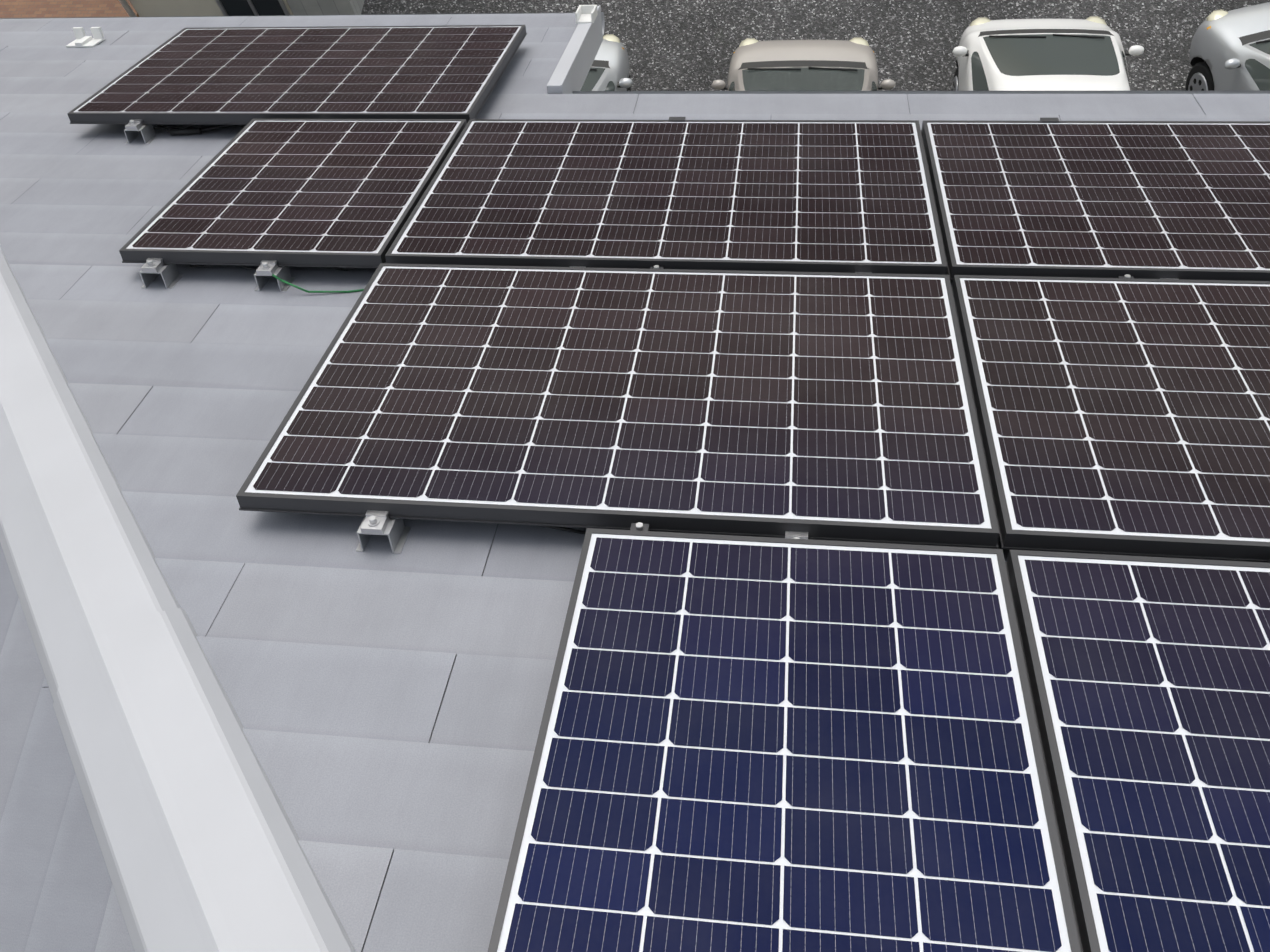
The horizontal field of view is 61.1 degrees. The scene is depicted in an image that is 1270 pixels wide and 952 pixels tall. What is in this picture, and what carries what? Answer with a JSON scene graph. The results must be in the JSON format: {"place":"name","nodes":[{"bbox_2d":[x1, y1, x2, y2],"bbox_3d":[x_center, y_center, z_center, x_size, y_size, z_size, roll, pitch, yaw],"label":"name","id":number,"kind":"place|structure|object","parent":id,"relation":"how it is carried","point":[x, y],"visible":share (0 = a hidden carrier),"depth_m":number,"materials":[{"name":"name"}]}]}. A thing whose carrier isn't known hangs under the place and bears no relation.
{"place":"outdoors","nodes":[
{"label":"outdoors","id":0,"kind":"place"},
{"bbox_2d":[0,0,138,17],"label":"brick paving","id":1,"kind":"structure","parent":0,"point":[54,8],"depth_m":12.81,"materials":[{"name":"brown brick"}]},
{"bbox_2d":[0,13,577,93],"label":"roof slates","id":2,"kind":"object","parent":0,"point":[37,56],"visible":0.5,"depth_m":4.42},
{"bbox_2d":[547,5,602,93],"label":"roof verge trim","id":3,"kind":"structure","parent":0,"point":[571,71],"depth_m":4.08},
{"bbox_2d":[0,94,1269,951],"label":"roof slates","id":4,"kind":"object","parent":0,"point":[387,700],"visible":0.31,"depth_m":2.03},
{"bbox_2d":[542,526,585,533],"bbox_3d":[-0.094,0.086,2.005,1.181,0.036,0.030,3,40,7],"label":"cable","id":5,"kind":"object","parent":4,"relation":"on","point":[570,530],"visible":0.06,"depth_m":2.01,"materials":[{"name":"black plastic"}]},
{"bbox_2d":[236,263,998,548],"bbox_3d":[-0.006,-0.204,2.288,1.394,0.036,0.898,3,40,7],"label":"solar panel","id":6,"kind":"object","parent":4,"relation":"on","point":[833,406],"visible":1,"depth_m":2.18,"materials":[{"name":"photovoltaic silicon cells"},{"name":"glass"},{"name":"metal frame"}]},
{"bbox_2d":[385,119,946,274],"bbox_3d":[0.110,-0.801,2.997,1.394,0.035,0.898,3,40,7],"label":"solar panel","id":7,"kind":"object","parent":4,"relation":"on","point":[845,196],"visible":0.96,"depth_m":2.91,"materials":[{"name":"photovoltaic silicon cells"},{"name":"glass"},{"name":"metal frame"}]},
{"bbox_2d":[488,528,1080,951],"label":"solar panel","id":8,"kind":"object","parent":4,"relation":"on","point":[764,744],"visible":1,"depth_m":1.51,"materials":[{"name":"photovoltaic silicon cells"},{"name":"glass"},{"name":"metal frame"}]},
{"bbox_2d":[785,531,807,538],"bbox_3d":[0.287,0.127,1.921,0.086,0.076,0.075,3,40,7],"label":"clamp","id":9,"kind":"object","parent":4,"relation":"on","point":[796,535],"visible":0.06,"depth_m":1.90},
{"bbox_2d":[572,91,1269,96],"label":"eave gutter","id":10,"kind":"object","parent":4,"relation":"attached to","point":[920,92],"visible":0.09,"depth_m":3.73,"materials":[{"name":"grey plastic"}]},
{"bbox_2d":[921,120,1269,280],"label":"solar panel","id":11,"kind":"object","parent":4,"relation":"on","point":[1187,200],"visible":0.98,"depth_m":2.80,"materials":[{"name":"photovoltaic silicon cells"},{"name":"glass"},{"name":"metal frame"}]},
{"bbox_2d":[951,275,1269,562],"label":"solar panel","id":12,"kind":"object","parent":4,"relation":"on","point":[1124,416],"visible":0.96,"depth_m":2.10,"materials":[{"name":"photovoltaic silicon cells"},{"name":"glass"},{"name":"metal frame"}]},
{"bbox_2d":[1005,550,1269,951],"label":"solar panel","id":13,"kind":"object","parent":4,"relation":"on","point":[1149,681],"visible":1,"depth_m":1.52,"materials":[{"name":"photovoltaic silicon cells"},{"name":"glass"},{"name":"metal frame"}]},
{"bbox_2d":[630,522,649,530],"bbox_3d":[0.010,0.118,1.942,0.032,0.081,0.024,3,40,7],"label":"module clamp","id":14,"kind":"object","parent":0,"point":[638,526],"visible":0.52,"depth_m":1.92,"materials":[{"name":"grey metal"}]},
{"bbox_2d":[650,265,663,268],"bbox_3d":[0.054,-0.482,2.659,0.032,0.081,0.024,3,40,7],"label":"module clamp","id":15,"kind":"object","parent":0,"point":[656,267],"visible":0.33,"depth_m":2.64,"materials":[{"name":"grey metal"}]},
{"bbox_2d":[669,117,685,121],"bbox_3d":[0.132,-1.072,3.356,0.050,0.089,0.028,3,40,7],"label":"module clamp","id":16,"kind":"object","parent":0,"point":[677,119],"visible":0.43,"depth_m":3.32,"materials":[{"name":"grey metal"}]},
{"bbox_2d":[139,0,1269,90],"bbox_3d":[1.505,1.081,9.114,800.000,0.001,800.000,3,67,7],"label":"asphalt road","id":17,"kind":"structure","parent":0,"point":[681,45],"depth_m":11.55,"materials":[{"name":"grey asphalt"}]},
{"bbox_2d":[119,0,293,16],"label":"neighbour house","id":18,"kind":"structure","parent":17,"relation":"on","point":[158,8],"depth_m":12.32,"materials":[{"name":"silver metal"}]},
{"bbox_2d":[287,0,364,14],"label":"concrete slab","id":19,"kind":"structure","parent":17,"relation":"on","point":[326,7],"depth_m":12.15,"materials":[{"name":"grey concrete"}]},
{"bbox_2d":[581,34,632,90],"bbox_3d":[-0.924,-2.978,10.217,1.710,1.628,3.401,3,67,7],"label":"silver car","id":20,"kind":"object","parent":17,"relation":"on","point":[609,70],"visible":0.08,"depth_m":10.45,"materials":[{"name":"paint"}]},
{"bbox_2d":[711,37,895,90],"bbox_3d":[1.501,-2.831,9.839,1.710,1.728,3.401,3,67,7],"label":"car","id":21,"kind":"object","parent":17,"relation":"on","point":[807,65],"visible":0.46,"depth_m":10.16,"materials":[{"name":"paint"}]},
{"bbox_2d":[951,16,1143,90],"bbox_3d":[3.736,-2.932,9.715,1.710,1.598,3.401,3,67,7],"label":"car","id":22,"kind":"object","parent":17,"relation":"on","point":[1052,54],"visible":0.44,"depth_m":9.77,"materials":[{"name":"paint"}]},
{"bbox_2d":[1185,2,1269,90],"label":"silver car","id":23,"kind":"object","parent":17,"relation":"on","point":[1230,50],"visible":0.67,"depth_m":9.95,"materials":[{"name":"paint"}]},
{"bbox_2d":[1040,118,1058,122],"bbox_3d":[1.231,-1.023,3.218,0.050,0.089,0.028,3,40,7],"label":"module clamp","id":24,"kind":"object","parent":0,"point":[1049,120],"visible":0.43,"depth_m":3.18,"materials":[{"name":"grey metal"}]},
{"bbox_2d":[1118,274,1133,277],"bbox_3d":[1.145,-0.433,2.522,0.032,0.081,0.024,3,40,7],"label":"module clamp","id":25,"kind":"object","parent":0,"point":[1127,276],"visible":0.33,"depth_m":2.50,"materials":[{"name":"grey metal"}]},
{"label":"house walls","id":26,"kind":"object","parent":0,"visible":0},
{"bbox_2d":[0,543,134,951],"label":"roof slates","id":27,"kind":"object","parent":26,"relation":"on","point":[57,892],"visible":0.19,"depth_m":1.76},
{"bbox_2d":[66,27,104,46],"bbox_3d":[-2.283,-1.817,4.456,0.120,0.050,0.100,3,40,7],"label":"roof bracket","id":28,"kind":"object","parent":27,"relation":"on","point":[82,39],"visible":0.96,"depth_m":4.47,"materials":[{"name":"white plastic"}]},
{"bbox_2d":[124,120,155,143],"bbox_3d":[-1.667,-1.163,3.614,0.086,0.076,0.075,3,40,7],"label":"mounting bracket","id":29,"kind":"object","parent":27,"relation":"on","point":[133,128],"visible":0.98,"depth_m":3.60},
{"bbox_2d":[139,258,182,288],"bbox_3d":[-1.258,-0.543,2.839,0.086,0.076,0.075,3,40,7],"label":"mounting bracket","id":30,"kind":"object","parent":27,"relation":"on","point":[151,269],"visible":0.98,"depth_m":2.83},
{"bbox_2d":[0,244,355,951],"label":"roof ridge cap","id":31,"kind":"object","parent":27,"relation":"on","point":[198,838],"visible":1,"depth_m":1.75,"materials":[{"name":"paint"}]},
{"bbox_2d":[155,124,230,135],"bbox_3d":[-1.503,-1.189,3.662,0.404,0.027,0.114,3,40,7],"label":"cable","id":32,"kind":"object","parent":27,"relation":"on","point":[185,131],"visible":0.71,"depth_m":3.63,"materials":[{"name":"black plastic"}]},
{"bbox_2d":[153,124,245,128],"bbox_3d":[-1.208,-1.176,3.603,1.201,0.036,0.030,3,40,7],"label":"cable","id":33,"kind":"object","parent":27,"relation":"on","point":[179,127],"visible":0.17,"depth_m":3.65,"materials":[{"name":"black plastic"}]},
{"bbox_2d":[184,264,351,270],"bbox_3d":[-0.979,-0.558,2.844,0.602,0.036,0.030,3,40,7],"label":"cable","id":34,"kind":"object","parent":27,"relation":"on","point":[255,269],"visible":0.23,"depth_m":2.84,"materials":[{"name":"black plastic"}]},
{"bbox_2d":[254,260,295,291],"bbox_3d":[-0.945,-0.529,2.799,0.086,0.076,0.075,3,40,7],"label":"mounting bracket","id":35,"kind":"object","parent":27,"relation":"on","point":[266,270],"visible":0.92,"depth_m":2.79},
{"bbox_2d":[119,119,466,267],"bbox_3d":[-0.944,-0.848,3.130,0.718,0.035,0.898,3,40,7],"label":"solar panel","id":36,"kind":"object","parent":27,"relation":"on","point":[347,193],"visible":0.92,"depth_m":3.04,"materials":[{"name":"photovoltaic silicon cells"},{"name":"glass"},{"name":"metal frame"}]},
{"bbox_2d":[67,25,526,124],"bbox_3d":[-1.163,-1.460,3.880,1.394,0.035,0.898,3,40,7],"label":"solar panel","id":37,"kind":"object","parent":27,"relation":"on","point":[227,75],"visible":1,"depth_m":3.80,"materials":[{"name":"photovoltaic silicon cells"},{"name":"glass"},{"name":"metal frame"}]},
{"bbox_2d":[0,12,604,34],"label":"lower eave gutter","id":38,"kind":"object","parent":27,"relation":"attached to","point":[603,20],"visible":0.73,"depth_m":4.73,"materials":[{"name":"grey plastic"}]},
{"bbox_2d":[272,274,363,292],"bbox_3d":[-0.674,-0.510,2.786,0.542,0.111,0.072,-7,66,3],"label":"green cable","id":39,"kind":"object","parent":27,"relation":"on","point":[295,286],"visible":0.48,"depth_m":2.77,"materials":[{"name":"green"}]},
{"bbox_2d":[356,510,410,553],"bbox_3d":[-0.478,0.093,2.017,0.086,0.076,0.075,3,40,7],"label":"mounting bracket","id":40,"kind":"object","parent":27,"relation":"on","point":[395,530],"visible":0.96,"depth_m":2.00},
{"bbox_2d":[575,5,597,22],"bbox_3d":[-0.195,-1.852,4.315,0.072,0.038,0.110,3,40,7],"label":"gutter end","id":41,"kind":"object","parent":27,"relation":"on","point":[586,13],"visible":0.96,"depth_m":4.32,"materials":[{"name":"white plastic"}]}
]}

